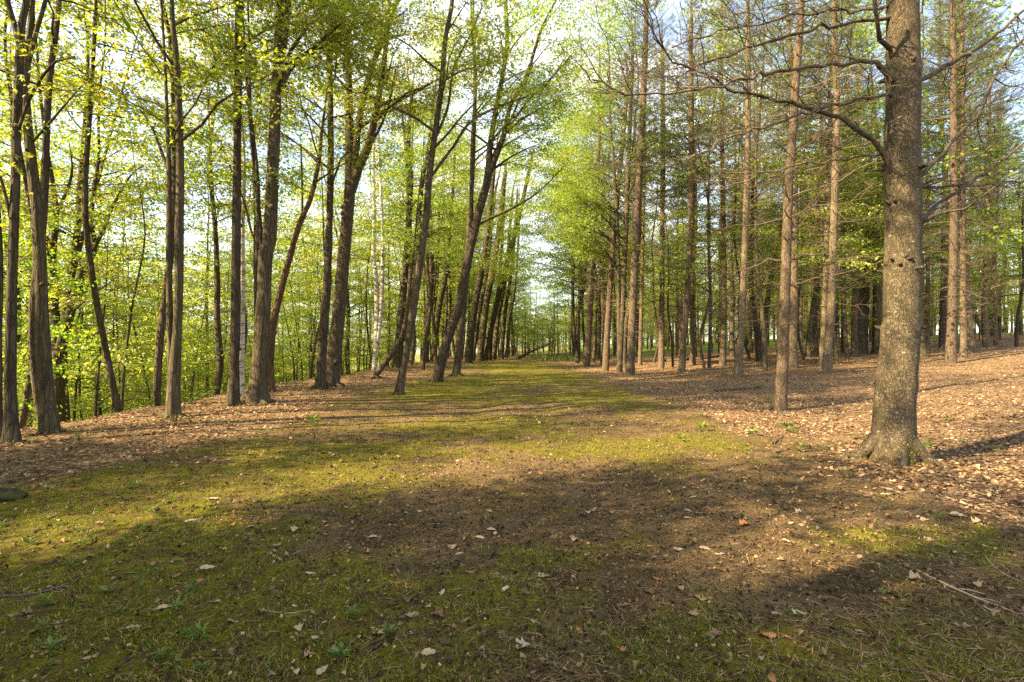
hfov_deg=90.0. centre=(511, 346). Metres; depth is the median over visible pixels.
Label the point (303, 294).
slender maple
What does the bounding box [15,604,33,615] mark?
fallen leaf
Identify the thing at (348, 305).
maple tree
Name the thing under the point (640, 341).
pine tree
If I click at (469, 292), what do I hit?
maple tree
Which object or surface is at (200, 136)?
birch tree
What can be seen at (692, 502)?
fallen stick
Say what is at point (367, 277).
slender maple
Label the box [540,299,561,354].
maple tree
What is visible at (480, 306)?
maple tree
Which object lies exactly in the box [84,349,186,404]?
beech sapling
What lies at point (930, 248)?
maple tree
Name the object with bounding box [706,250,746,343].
maple tree
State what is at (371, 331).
beech sapling
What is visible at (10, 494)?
rock
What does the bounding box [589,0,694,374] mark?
pine tree
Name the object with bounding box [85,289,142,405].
maple tree
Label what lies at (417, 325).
beech sapling
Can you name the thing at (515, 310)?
maple tree
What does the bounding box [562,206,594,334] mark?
pine tree
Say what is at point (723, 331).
pine tree
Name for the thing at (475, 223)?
maple tree
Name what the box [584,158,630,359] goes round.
pine tree
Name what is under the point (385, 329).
beech sapling
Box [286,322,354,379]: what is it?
beech sapling
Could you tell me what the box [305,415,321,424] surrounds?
plant
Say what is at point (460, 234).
maple tree
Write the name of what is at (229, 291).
slender maple
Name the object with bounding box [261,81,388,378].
slender maple
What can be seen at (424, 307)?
maple tree
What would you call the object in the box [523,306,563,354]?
beech sapling
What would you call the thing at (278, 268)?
slender maple
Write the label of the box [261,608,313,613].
fallen stick
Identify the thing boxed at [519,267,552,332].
maple tree
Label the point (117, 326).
slender maple
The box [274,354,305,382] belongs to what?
beech sapling
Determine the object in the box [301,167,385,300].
slender maple
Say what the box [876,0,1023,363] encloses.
pine tree
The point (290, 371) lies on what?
beech sapling
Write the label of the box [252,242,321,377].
slender maple
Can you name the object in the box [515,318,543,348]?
beech sapling
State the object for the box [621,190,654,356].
pine tree
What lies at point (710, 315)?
maple tree
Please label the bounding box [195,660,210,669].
plant
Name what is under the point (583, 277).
maple tree
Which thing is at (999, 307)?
maple tree
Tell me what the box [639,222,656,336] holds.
pine tree
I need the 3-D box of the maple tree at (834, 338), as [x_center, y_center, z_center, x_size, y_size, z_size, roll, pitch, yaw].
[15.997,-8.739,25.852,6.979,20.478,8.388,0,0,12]
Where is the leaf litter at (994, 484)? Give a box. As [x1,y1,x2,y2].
[0,342,1023,681]
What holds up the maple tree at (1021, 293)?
on the ground at (522, 376)
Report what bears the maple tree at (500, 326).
on the ground at (522, 376)
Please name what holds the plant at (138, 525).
on the ground at (522, 376)
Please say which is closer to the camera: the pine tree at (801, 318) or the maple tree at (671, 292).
the pine tree at (801, 318)
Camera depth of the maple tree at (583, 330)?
58.53 m
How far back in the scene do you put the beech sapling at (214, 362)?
32.54 m
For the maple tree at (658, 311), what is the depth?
88.20 m
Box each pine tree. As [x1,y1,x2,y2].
[550,0,1023,467]
[553,226,588,354]
[562,39,621,366]
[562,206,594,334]
[578,38,654,370]
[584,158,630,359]
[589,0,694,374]
[599,197,616,354]
[611,63,678,365]
[616,198,639,340]
[617,10,701,368]
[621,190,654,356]
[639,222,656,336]
[646,0,744,371]
[653,21,732,364]
[658,151,688,354]
[665,149,703,356]
[669,124,719,356]
[676,1,766,365]
[680,0,816,376]
[694,0,939,410]
[699,104,738,352]
[710,103,759,356]
[726,115,775,351]
[727,195,747,330]
[728,65,779,352]
[739,0,857,367]
[741,142,774,348]
[753,194,770,315]
[759,125,804,322]
[759,161,779,347]
[759,164,782,344]
[771,0,885,372]
[775,0,883,365]
[779,144,823,351]
[802,243,809,342]
[803,175,820,315]
[812,74,883,352]
[820,26,883,356]
[836,64,883,311]
[846,263,849,339]
[851,100,922,321]
[869,193,883,341]
[874,101,941,311]
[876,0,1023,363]
[921,0,997,348]
[921,0,1023,352]
[921,0,1023,358]
[921,96,948,344]
[922,181,940,308]
[924,183,948,323]
[930,200,948,335]
[939,14,1023,347]
[941,98,1000,305]
[966,98,1023,345]
[967,195,1006,336]
[969,117,1023,312]
[997,158,1023,334]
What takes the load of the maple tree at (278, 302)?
on the ground at (522, 376)
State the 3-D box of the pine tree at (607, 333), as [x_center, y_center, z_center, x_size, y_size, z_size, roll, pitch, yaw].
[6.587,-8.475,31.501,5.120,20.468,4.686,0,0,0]
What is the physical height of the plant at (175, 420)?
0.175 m
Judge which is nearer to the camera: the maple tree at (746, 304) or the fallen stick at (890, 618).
the fallen stick at (890, 618)
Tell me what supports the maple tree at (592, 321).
on the ground at (522, 376)
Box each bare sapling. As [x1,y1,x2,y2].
[498,316,503,359]
[531,300,538,355]
[958,424,966,450]
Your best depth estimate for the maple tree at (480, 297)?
65.71 m
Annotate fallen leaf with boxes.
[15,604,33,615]
[81,653,99,659]
[154,604,170,609]
[199,564,215,568]
[290,525,301,531]
[294,622,302,630]
[302,650,313,657]
[316,664,327,675]
[389,599,397,604]
[401,593,413,601]
[403,611,417,616]
[421,648,437,655]
[430,607,446,616]
[439,637,451,645]
[516,636,529,648]
[521,588,529,594]
[570,535,578,540]
[644,588,655,593]
[689,610,698,616]
[692,594,706,600]
[709,627,723,636]
[739,519,748,524]
[756,632,775,638]
[768,671,775,681]
[791,608,806,614]
[908,570,925,581]
[945,511,967,516]
[968,578,982,586]
[971,517,987,523]
[982,605,1001,611]
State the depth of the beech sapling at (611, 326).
55.38 m
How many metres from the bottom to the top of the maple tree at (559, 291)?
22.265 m
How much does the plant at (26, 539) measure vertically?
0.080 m
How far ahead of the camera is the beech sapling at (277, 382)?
40.84 m
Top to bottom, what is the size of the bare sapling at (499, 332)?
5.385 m
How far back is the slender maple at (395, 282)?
42.05 m
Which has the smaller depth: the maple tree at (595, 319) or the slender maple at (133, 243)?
the slender maple at (133, 243)
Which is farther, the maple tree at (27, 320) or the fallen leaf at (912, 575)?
the maple tree at (27, 320)
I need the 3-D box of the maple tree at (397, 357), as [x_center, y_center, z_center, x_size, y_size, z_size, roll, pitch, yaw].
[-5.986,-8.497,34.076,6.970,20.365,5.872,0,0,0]
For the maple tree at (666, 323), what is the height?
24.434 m
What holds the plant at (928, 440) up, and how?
on the ground at (522, 376)
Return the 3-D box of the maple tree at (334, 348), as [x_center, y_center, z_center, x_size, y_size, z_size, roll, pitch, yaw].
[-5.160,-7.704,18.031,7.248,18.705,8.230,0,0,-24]
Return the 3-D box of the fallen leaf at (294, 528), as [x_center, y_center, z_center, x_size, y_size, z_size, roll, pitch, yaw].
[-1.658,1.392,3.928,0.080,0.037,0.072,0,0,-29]
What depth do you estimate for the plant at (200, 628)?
2.50 m
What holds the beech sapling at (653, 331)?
on the ground at (522, 376)
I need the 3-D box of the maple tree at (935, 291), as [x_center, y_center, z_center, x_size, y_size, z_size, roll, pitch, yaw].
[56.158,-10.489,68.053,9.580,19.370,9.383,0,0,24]
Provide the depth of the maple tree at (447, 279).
59.78 m
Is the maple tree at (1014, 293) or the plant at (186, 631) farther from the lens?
the maple tree at (1014, 293)
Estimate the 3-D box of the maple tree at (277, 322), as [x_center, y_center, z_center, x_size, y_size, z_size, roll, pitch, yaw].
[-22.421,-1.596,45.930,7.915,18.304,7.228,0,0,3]
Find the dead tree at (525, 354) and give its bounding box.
[516,340,555,358]
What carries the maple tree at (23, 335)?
on the ground at (522, 376)
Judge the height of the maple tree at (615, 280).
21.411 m
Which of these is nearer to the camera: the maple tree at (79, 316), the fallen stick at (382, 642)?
the fallen stick at (382, 642)
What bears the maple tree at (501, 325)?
on the ground at (522, 376)
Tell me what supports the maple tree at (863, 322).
on the ground at (522, 376)
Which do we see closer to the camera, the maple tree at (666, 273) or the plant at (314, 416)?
the plant at (314, 416)
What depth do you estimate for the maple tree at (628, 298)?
70.30 m
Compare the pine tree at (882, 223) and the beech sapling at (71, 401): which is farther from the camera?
the pine tree at (882, 223)
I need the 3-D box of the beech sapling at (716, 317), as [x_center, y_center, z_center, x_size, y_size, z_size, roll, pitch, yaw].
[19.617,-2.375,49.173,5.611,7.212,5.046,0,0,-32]
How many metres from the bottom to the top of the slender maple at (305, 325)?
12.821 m
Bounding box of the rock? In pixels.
[0,488,27,501]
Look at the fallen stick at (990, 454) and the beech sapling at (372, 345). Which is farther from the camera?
the beech sapling at (372, 345)
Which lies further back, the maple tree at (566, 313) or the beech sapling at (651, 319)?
the maple tree at (566, 313)
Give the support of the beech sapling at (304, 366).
on the ground at (522, 376)
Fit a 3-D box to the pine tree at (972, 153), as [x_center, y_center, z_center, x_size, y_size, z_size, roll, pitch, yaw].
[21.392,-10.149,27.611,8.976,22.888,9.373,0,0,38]
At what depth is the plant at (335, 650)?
2.34 m
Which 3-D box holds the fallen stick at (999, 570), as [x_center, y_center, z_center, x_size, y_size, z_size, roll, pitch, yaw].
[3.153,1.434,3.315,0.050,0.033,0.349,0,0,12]
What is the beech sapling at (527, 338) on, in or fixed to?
on the ground at (522, 376)
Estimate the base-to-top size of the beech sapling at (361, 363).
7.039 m
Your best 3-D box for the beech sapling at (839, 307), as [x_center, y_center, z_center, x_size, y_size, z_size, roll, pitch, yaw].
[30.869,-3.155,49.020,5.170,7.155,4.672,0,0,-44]
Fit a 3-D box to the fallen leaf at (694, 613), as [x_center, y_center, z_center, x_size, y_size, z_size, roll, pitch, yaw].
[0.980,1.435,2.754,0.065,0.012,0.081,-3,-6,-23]
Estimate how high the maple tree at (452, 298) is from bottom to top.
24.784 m
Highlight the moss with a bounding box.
[0,389,1023,681]
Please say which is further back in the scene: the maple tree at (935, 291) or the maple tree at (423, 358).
the maple tree at (935, 291)
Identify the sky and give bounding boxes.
[0,0,1023,353]
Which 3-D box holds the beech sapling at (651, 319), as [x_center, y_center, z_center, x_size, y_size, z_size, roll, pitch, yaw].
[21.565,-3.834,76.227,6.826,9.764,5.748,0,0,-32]
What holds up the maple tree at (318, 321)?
on the ground at (522, 376)
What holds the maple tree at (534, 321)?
on the ground at (522, 376)
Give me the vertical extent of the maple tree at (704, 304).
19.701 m
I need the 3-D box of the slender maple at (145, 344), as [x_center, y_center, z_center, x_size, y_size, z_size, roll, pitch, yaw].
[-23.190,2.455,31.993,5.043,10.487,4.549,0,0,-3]
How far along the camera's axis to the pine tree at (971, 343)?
26.94 m
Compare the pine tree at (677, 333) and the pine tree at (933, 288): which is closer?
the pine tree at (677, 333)
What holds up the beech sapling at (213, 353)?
on the ground at (522, 376)
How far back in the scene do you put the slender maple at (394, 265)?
45.56 m
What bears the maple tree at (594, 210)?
on the ground at (522, 376)
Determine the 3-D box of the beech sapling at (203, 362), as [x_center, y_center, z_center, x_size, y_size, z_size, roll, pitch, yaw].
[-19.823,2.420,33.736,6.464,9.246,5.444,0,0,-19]
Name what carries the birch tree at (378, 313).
on the ground at (522, 376)
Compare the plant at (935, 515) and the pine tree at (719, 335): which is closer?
the plant at (935, 515)
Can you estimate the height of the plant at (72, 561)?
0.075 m
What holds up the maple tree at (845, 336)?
on the ground at (522, 376)
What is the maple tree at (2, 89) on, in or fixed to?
on the ground at (522, 376)
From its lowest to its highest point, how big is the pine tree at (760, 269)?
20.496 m
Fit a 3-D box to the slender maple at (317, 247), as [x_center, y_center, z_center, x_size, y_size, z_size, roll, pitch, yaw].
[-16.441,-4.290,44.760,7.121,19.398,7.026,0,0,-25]
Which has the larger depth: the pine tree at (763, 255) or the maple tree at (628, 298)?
the maple tree at (628, 298)
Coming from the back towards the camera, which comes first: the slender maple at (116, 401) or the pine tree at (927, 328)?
the pine tree at (927, 328)
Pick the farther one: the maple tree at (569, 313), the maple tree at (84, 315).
the maple tree at (569, 313)
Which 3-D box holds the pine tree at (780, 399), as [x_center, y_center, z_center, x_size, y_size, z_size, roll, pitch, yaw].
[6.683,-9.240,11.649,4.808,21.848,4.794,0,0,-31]
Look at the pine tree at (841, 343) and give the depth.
34.68 m
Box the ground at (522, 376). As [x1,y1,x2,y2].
[0,332,1023,681]
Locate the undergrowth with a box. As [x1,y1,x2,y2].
[82,368,367,420]
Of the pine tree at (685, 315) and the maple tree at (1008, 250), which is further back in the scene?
the maple tree at (1008, 250)
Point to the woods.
(581, 345)
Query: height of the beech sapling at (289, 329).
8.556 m
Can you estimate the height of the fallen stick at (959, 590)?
0.033 m
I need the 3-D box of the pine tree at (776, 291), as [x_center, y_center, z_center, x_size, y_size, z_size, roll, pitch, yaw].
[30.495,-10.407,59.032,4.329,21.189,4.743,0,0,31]
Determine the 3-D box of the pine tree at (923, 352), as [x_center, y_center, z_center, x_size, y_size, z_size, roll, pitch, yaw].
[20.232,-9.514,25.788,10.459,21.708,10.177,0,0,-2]
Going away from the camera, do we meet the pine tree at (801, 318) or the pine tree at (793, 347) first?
the pine tree at (793, 347)
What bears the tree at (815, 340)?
on the ground at (522, 376)
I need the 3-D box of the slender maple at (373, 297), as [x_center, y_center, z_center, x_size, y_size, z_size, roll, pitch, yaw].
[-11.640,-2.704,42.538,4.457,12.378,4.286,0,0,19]
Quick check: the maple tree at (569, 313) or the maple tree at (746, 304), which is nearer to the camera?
the maple tree at (746, 304)
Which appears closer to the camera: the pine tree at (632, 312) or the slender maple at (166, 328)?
the pine tree at (632, 312)
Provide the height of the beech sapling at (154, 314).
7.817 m
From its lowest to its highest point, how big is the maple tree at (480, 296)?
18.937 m
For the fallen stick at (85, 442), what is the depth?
7.34 m
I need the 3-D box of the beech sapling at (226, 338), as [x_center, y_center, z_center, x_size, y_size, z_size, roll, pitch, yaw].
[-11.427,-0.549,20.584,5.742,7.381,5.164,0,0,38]
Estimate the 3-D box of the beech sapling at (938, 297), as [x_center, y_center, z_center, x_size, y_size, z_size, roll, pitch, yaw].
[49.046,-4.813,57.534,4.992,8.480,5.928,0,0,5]
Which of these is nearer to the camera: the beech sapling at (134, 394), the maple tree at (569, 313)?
the beech sapling at (134, 394)
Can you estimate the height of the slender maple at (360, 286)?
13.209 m
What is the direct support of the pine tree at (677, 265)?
on the ground at (522, 376)
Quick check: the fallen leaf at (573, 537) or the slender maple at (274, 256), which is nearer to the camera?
the fallen leaf at (573, 537)
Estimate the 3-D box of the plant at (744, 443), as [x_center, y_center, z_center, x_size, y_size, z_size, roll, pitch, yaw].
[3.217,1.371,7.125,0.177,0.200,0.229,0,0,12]
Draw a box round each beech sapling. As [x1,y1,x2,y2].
[1,207,119,414]
[1,209,229,417]
[2,296,110,425]
[2,326,97,426]
[26,306,194,423]
[33,375,125,424]
[68,349,154,419]
[73,359,152,413]
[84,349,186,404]
[111,333,205,409]
[119,320,251,408]
[129,317,213,406]
[163,233,295,378]
[163,315,247,397]
[181,326,252,400]
[181,347,248,396]
[182,349,246,399]
[183,316,286,398]
[187,305,252,392]
[204,236,316,369]
[273,244,376,375]
[274,352,316,383]
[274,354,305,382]
[275,355,308,381]
[276,325,317,378]
[277,340,316,381]
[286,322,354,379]
[288,269,381,361]
[328,270,392,371]
[342,332,370,372]
[343,290,399,354]
[344,284,395,366]
[344,323,371,371]
[354,328,392,366]
[366,301,420,359]
[378,310,416,364]
[382,293,430,352]
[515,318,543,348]
[516,327,538,351]
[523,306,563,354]
[535,309,565,352]
[556,308,592,344]
[585,290,628,356]
[635,300,672,348]
[643,290,675,336]
[643,319,656,351]
[665,312,675,345]
[687,321,708,346]
[689,287,737,352]
[696,290,753,339]
[736,285,804,352]
[746,278,778,334]
[770,289,820,329]
[803,311,809,346]
[804,279,850,333]
[807,289,851,331]
[835,289,872,332]
[923,250,1009,326]
[923,270,974,342]
[923,289,959,325]
[924,252,1023,334]
[931,271,958,322]
[933,258,1016,340]
[972,258,1023,334]
[977,269,1023,336]
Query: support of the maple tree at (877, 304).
on the ground at (522, 376)
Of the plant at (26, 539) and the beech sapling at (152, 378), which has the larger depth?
the beech sapling at (152, 378)
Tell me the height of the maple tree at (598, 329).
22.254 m
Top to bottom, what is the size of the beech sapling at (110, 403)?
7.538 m
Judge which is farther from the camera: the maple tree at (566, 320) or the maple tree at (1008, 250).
the maple tree at (566, 320)
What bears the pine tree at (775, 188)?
on the ground at (522, 376)
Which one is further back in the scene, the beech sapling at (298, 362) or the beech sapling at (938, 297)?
the beech sapling at (938, 297)
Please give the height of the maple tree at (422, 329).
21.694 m
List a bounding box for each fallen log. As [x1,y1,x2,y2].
[665,355,719,361]
[714,387,761,391]
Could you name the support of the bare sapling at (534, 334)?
on the ground at (522, 376)
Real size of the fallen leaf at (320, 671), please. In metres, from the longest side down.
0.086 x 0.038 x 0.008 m
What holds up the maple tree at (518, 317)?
on the ground at (522, 376)
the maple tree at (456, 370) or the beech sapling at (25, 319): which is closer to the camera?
the beech sapling at (25, 319)
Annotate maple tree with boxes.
[0,0,170,445]
[0,0,183,435]
[0,0,201,423]
[0,0,216,422]
[0,10,39,97]
[0,23,118,353]
[0,36,154,426]
[0,92,77,427]
[0,206,3,437]
[2,217,104,409]
[3,121,189,417]
[3,196,138,428]
[3,248,75,405]
[17,210,137,421]
[31,0,341,417]
[34,223,144,417]
[49,186,190,404]
[68,252,164,419]
[75,252,141,419]
[85,230,215,408]
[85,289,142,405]
[106,243,201,387]
[106,295,190,404]
[110,242,202,368]
[133,255,211,397]
[135,0,302,396]
[135,218,212,405]
[139,0,433,403]
[142,140,276,395]
[162,81,336,296]
[181,256,249,385]
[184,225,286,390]
[204,0,423,389]
[210,0,413,391]
[212,0,363,406]
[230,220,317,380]
[245,232,295,381]
[249,0,499,386]
[264,43,421,374]
[271,204,353,373]
[271,225,355,370]
[273,208,361,378]
[276,289,319,379]
[289,260,356,366]
[301,0,598,394]
[307,239,369,375]
[327,210,397,367]
[334,0,476,364]
[350,206,391,369]
[350,254,395,360]
[353,158,441,366]
[356,181,438,362]
[357,54,527,363]
[358,141,463,378]
[364,55,485,369]
[367,118,465,332]
[369,63,472,367]
[380,143,507,321]
[384,117,489,336]
[384,225,440,341]
[387,131,505,336]
[391,145,484,341]
[391,212,452,361]
[394,121,513,355]
[398,248,453,352]
[400,0,616,381]
[401,112,469,362]
[416,158,478,358]
[421,0,550,376]
[429,107,480,361]
[434,203,481,346]
[436,165,528,357]
[437,192,517,359]
[441,231,480,321]
[448,201,516,325]
[453,219,495,337]
[463,155,526,360]
[464,122,527,362]
[466,276,506,339]
[473,148,524,360]
[479,286,520,354]
[481,156,528,359]
[484,140,543,360]
[487,223,535,355]
[488,284,516,345]
[491,181,540,358]
[491,256,534,354]
[492,111,647,362]
[492,160,537,359]
[496,174,539,357]
[501,267,530,352]
[506,271,534,354]
[508,257,529,354]
[511,127,648,361]
[512,61,659,362]
[512,88,652,361]
[513,271,546,350]
[513,285,538,352]
[519,122,640,325]
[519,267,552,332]
[519,270,547,352]
[521,0,739,367]
[521,295,547,352]
[522,0,694,372]
[524,70,685,327]
[530,102,659,364]
[533,266,569,353]
[535,259,570,353]
[538,282,565,352]
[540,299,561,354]
[543,160,616,354]
[549,273,580,352]
[555,279,582,352]
[557,142,639,359]
[559,293,575,336]
[561,260,611,327]
[568,184,646,324]
[569,257,594,350]
[576,247,616,323]
[585,225,647,351]
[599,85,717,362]
[607,132,732,366]
[611,238,654,323]
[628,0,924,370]
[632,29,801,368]
[642,0,771,367]
[643,193,705,347]
[643,226,675,349]
[643,256,666,345]
[644,236,699,349]
[644,239,680,346]
[648,226,703,347]
[652,236,679,345]
[658,30,818,359]
[673,244,729,345]
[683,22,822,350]
[683,232,718,318]
[684,221,737,347]
[696,242,727,344]
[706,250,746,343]
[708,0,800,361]
[712,215,773,344]
[729,1,885,357]
[729,70,871,360]
[740,39,839,337]
[747,0,884,363]
[748,165,851,316]
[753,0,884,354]
[753,81,880,346]
[771,291,805,341]
[779,144,881,299]
[796,89,873,347]
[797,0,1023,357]
[798,160,883,359]
[798,177,880,337]
[804,132,882,310]
[805,26,929,353]
[808,84,948,347]
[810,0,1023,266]
[837,12,930,353]
[870,125,941,288]
[871,97,1006,321]
[926,74,1023,346]
[929,92,1023,343]
[930,199,972,335]
[933,234,999,304]
[934,89,1023,339]
[935,110,1023,337]
[967,130,1023,281]
[973,218,1023,332]
[981,229,1017,332]
[997,177,1023,288]
[1005,262,1023,320]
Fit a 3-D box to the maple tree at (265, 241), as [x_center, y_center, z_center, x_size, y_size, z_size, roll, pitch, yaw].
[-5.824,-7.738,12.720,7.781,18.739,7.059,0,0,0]
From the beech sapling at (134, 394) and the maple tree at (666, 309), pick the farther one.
the maple tree at (666, 309)
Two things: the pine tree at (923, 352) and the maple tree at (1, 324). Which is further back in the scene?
the pine tree at (923, 352)
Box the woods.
[20,254,1023,405]
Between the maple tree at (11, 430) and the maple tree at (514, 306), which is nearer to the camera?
the maple tree at (11, 430)
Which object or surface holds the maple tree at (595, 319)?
on the ground at (522, 376)
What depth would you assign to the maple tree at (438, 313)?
47.20 m
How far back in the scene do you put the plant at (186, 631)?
2.51 m
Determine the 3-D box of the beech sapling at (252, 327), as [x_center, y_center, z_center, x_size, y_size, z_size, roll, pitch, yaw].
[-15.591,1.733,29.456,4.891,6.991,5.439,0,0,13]
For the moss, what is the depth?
2.82 m
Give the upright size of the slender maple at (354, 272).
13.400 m
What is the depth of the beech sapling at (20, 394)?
17.23 m
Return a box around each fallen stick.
[0,577,81,597]
[64,440,110,446]
[139,427,206,434]
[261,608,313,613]
[270,408,320,412]
[368,631,441,651]
[673,494,708,504]
[799,621,827,637]
[874,607,912,622]
[888,667,926,674]
[916,569,1015,612]
[956,453,1023,455]
[984,555,1023,582]
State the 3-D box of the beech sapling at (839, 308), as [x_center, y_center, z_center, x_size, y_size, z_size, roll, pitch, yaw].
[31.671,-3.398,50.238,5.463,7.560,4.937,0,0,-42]
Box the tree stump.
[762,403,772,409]
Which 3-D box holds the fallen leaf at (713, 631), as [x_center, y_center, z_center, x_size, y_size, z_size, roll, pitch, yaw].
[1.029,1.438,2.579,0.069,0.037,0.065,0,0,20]
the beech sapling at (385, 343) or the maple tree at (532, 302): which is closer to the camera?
the beech sapling at (385, 343)
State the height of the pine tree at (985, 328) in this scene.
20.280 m
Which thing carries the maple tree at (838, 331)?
on the ground at (522, 376)
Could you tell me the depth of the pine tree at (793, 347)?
24.27 m
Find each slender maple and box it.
[0,0,165,429]
[0,0,203,421]
[0,0,224,413]
[0,127,77,284]
[0,145,77,335]
[1,144,149,421]
[2,280,27,367]
[4,0,316,406]
[22,199,153,419]
[40,55,252,409]
[58,218,166,361]
[61,184,190,398]
[67,346,108,419]
[70,340,133,413]
[77,221,166,396]
[101,303,187,402]
[127,233,213,366]
[134,303,201,378]
[141,268,212,390]
[148,201,251,400]
[151,0,325,355]
[151,293,214,397]
[153,254,229,398]
[183,257,253,348]
[186,229,253,331]
[186,314,229,386]
[187,233,288,353]
[188,225,274,318]
[193,19,324,273]
[200,245,253,347]
[208,194,300,331]
[225,171,311,305]
[230,212,320,380]
[247,286,305,380]
[249,270,309,379]
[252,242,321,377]
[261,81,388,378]
[271,217,335,379]
[271,218,334,344]
[271,231,322,378]
[272,235,322,380]
[275,152,368,311]
[285,207,363,347]
[289,235,331,378]
[292,167,400,268]
[292,193,364,314]
[294,141,378,374]
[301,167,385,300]
[314,231,377,306]
[315,242,370,374]
[323,144,413,364]
[331,204,389,371]
[332,220,397,370]
[333,231,402,370]
[350,239,397,369]
[367,187,432,295]
[368,203,429,316]
[373,244,423,321]
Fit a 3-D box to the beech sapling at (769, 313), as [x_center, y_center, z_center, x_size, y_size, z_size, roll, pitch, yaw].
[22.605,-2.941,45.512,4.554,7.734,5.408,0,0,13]
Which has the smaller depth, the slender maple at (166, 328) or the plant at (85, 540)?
the plant at (85, 540)
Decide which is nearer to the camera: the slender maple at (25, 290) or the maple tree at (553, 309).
the slender maple at (25, 290)
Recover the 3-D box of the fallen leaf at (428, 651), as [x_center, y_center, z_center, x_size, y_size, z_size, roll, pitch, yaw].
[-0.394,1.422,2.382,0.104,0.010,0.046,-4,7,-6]
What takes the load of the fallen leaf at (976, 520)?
on the ground at (522, 376)
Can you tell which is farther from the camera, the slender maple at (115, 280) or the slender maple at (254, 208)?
the slender maple at (115, 280)
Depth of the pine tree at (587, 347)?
37.83 m
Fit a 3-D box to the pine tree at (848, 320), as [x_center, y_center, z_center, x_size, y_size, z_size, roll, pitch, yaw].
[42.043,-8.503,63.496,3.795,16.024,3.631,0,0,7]
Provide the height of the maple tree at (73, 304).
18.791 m
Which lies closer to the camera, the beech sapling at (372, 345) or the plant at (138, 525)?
the plant at (138, 525)
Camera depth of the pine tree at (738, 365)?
21.19 m
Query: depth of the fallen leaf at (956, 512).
4.33 m
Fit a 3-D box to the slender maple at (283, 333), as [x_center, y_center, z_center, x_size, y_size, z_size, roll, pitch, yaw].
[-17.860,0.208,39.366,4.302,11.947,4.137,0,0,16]
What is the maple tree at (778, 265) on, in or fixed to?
on the ground at (522, 376)
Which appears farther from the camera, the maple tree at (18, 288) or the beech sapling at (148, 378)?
the beech sapling at (148, 378)
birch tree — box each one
[96,0,322,396]
[336,48,431,370]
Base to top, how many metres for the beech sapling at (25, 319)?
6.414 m
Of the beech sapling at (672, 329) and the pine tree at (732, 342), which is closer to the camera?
the pine tree at (732, 342)
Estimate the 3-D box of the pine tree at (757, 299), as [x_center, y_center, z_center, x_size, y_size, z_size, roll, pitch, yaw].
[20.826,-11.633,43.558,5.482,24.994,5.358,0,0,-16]
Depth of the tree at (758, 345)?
30.37 m
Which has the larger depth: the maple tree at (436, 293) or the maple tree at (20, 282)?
the maple tree at (436, 293)
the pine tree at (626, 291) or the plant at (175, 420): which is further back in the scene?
the pine tree at (626, 291)
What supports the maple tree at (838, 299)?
on the ground at (522, 376)
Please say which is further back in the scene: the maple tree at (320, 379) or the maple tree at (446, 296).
the maple tree at (446, 296)
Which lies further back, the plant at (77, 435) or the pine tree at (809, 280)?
the pine tree at (809, 280)
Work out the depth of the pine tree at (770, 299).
53.04 m
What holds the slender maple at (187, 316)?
on the ground at (522, 376)
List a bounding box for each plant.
[20,535,39,543]
[26,617,52,633]
[32,592,60,604]
[40,655,55,667]
[41,634,64,653]
[62,557,78,567]
[70,432,89,440]
[73,536,87,545]
[98,581,117,593]
[113,603,126,613]
[132,522,147,529]
[147,646,172,660]
[152,564,166,571]
[162,652,183,671]
[165,595,185,614]
[169,415,181,423]
[179,626,194,638]
[185,580,198,589]
[187,621,213,636]
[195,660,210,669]
[257,427,269,435]
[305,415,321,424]
[327,641,351,657]
[343,603,359,615]
[380,624,398,635]
[696,420,707,428]
[701,631,713,641]
[738,436,748,449]
[747,427,760,433]
[783,422,802,431]
[794,443,806,451]
[921,438,935,446]
[933,512,944,519]
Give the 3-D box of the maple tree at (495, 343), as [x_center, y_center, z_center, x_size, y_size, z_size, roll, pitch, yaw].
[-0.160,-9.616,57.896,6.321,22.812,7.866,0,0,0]
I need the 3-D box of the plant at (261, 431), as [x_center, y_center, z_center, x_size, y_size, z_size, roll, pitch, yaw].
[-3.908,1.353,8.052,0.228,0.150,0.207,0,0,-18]
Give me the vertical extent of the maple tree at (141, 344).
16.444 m
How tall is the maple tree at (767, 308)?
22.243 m
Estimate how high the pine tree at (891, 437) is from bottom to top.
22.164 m
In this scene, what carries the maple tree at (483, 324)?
on the ground at (522, 376)
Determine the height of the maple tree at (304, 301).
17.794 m
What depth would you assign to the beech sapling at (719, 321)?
45.23 m
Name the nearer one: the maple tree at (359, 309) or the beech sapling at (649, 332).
the maple tree at (359, 309)
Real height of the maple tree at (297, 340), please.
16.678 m
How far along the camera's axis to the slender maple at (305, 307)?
37.83 m
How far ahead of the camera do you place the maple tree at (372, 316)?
63.07 m
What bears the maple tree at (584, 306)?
on the ground at (522, 376)
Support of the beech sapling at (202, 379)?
on the ground at (522, 376)
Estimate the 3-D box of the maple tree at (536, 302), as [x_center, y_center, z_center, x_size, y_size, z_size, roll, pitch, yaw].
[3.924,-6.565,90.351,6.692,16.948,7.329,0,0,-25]
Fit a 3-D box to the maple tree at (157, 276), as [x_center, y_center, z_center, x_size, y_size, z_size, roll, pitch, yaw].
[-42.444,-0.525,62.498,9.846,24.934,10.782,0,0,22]
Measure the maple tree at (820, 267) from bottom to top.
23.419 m
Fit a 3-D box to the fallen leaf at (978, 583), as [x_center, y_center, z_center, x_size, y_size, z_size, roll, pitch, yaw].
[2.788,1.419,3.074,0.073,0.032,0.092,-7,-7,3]
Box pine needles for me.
[0,409,1023,681]
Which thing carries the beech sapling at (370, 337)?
on the ground at (522, 376)
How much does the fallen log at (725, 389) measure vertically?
0.135 m

